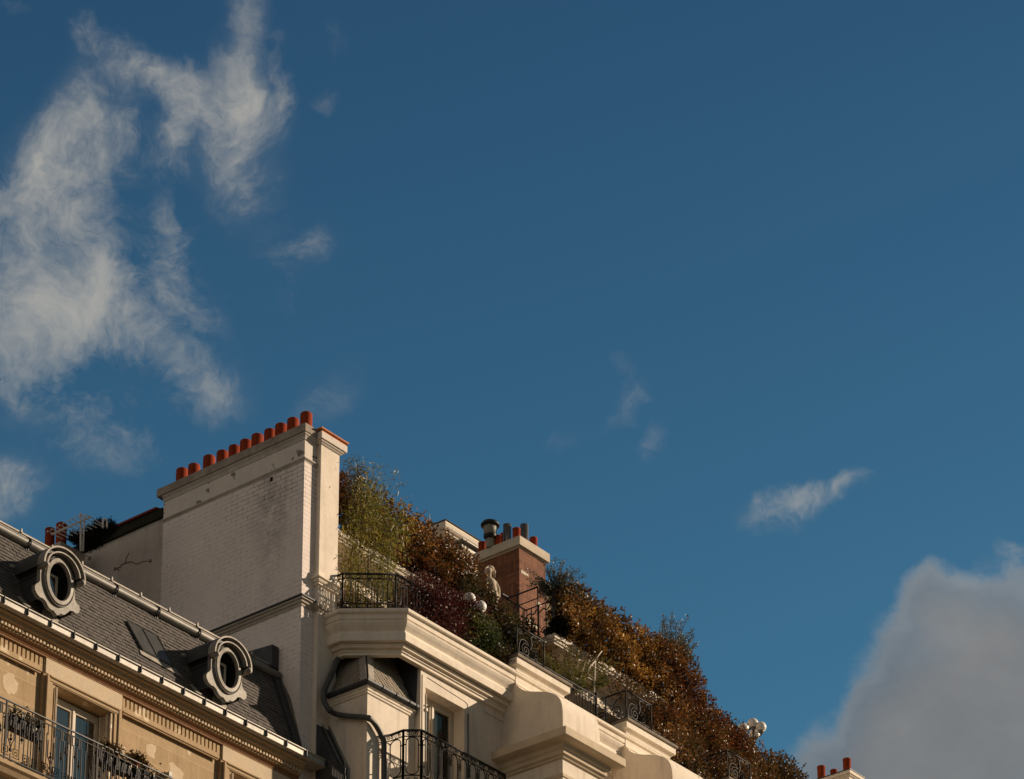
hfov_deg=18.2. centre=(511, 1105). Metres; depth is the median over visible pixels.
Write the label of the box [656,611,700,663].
olive bush
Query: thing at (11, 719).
planter box
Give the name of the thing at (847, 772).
distant chimney
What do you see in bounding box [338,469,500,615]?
autumn hedge
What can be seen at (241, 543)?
white building
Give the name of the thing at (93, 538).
wall top shrub
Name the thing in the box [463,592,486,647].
globe lamp
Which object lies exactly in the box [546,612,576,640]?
dark pot plant
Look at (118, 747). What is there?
balcony plant
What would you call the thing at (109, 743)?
balcony plant
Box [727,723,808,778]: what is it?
end hedge
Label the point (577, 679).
potted palm
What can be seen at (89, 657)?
tan building
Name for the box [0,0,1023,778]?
sky
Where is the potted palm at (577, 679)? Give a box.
[559,647,602,695]
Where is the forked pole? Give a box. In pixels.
[587,651,601,703]
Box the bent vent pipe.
[102,518,107,528]
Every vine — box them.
[632,695,763,778]
[654,721,766,778]
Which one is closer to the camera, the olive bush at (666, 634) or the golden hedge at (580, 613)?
the golden hedge at (580, 613)
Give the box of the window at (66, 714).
[51,687,111,778]
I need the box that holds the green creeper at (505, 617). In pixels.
[444,567,551,666]
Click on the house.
(463, 536)
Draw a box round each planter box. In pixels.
[2,705,44,743]
[91,737,133,776]
[126,756,166,778]
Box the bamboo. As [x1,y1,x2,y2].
[337,454,424,608]
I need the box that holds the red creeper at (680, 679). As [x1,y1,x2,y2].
[638,632,735,764]
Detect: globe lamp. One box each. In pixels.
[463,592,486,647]
[738,718,765,746]
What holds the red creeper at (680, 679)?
attached to the white building at (241, 543)
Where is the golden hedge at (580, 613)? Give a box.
[543,581,666,691]
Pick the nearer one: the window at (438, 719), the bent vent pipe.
the window at (438, 719)
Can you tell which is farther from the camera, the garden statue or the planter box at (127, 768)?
the garden statue
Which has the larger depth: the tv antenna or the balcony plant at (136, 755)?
the tv antenna
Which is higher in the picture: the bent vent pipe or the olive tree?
the bent vent pipe
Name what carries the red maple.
on the white building at (241, 543)
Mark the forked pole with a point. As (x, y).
(594, 674)
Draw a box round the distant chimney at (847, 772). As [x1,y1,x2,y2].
[817,757,864,778]
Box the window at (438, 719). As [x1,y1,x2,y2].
[425,694,469,778]
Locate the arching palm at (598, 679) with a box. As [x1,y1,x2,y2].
[578,654,619,691]
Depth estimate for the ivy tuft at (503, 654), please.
51.54 m
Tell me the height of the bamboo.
3.377 m
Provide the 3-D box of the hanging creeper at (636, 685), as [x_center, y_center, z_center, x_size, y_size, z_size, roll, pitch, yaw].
[1.725,-7.368,55.806,0.466,0.990,2.648,-15,-24,36]
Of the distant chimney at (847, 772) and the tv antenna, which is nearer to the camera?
the tv antenna
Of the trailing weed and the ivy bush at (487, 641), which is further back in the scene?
the trailing weed
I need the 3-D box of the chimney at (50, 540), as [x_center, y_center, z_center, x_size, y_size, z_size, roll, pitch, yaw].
[-7.364,-7.929,51.422,0.750,2.838,0.550,-15,-24,36]
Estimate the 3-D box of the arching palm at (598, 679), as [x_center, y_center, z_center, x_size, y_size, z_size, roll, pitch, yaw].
[1.466,-7.529,55.111,0.518,1.218,1.307,-7,-21,19]
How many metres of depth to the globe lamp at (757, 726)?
60.42 m
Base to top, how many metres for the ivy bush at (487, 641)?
1.010 m
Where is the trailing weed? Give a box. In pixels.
[524,634,553,661]
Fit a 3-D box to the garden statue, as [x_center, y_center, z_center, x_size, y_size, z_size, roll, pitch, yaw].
[-0.358,-8.722,54.748,0.217,1.184,0.476,-12,-23,30]
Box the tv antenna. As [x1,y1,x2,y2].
[46,513,104,551]
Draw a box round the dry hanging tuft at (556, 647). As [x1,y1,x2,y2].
[527,646,559,666]
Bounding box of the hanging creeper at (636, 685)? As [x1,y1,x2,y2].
[561,633,653,710]
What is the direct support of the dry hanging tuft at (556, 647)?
hanging from the white building at (241, 543)
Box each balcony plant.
[98,737,116,751]
[108,744,124,755]
[125,749,146,767]
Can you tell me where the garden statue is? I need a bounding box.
[484,565,499,621]
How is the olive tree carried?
on the white building at (241, 543)
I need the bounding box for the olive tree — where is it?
[525,557,587,636]
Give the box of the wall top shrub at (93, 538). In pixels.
[65,516,118,553]
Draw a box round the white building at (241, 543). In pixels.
[73,411,788,778]
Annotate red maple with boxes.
[383,566,491,643]
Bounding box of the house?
[380,519,596,626]
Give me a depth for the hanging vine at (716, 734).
57.13 m
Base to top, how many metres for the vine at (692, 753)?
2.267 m
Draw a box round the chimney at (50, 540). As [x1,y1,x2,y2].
[44,522,84,563]
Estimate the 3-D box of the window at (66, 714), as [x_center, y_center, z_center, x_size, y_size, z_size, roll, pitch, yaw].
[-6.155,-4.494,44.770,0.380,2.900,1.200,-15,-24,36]
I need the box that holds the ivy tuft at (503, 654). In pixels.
[487,640,513,664]
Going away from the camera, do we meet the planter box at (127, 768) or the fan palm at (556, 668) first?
the planter box at (127, 768)
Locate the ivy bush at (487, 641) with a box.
[457,601,505,658]
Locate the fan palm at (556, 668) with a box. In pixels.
[536,651,563,676]
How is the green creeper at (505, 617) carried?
hanging from the white building at (241, 543)
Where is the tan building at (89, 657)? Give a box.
[0,520,326,778]
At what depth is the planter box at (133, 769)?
44.59 m

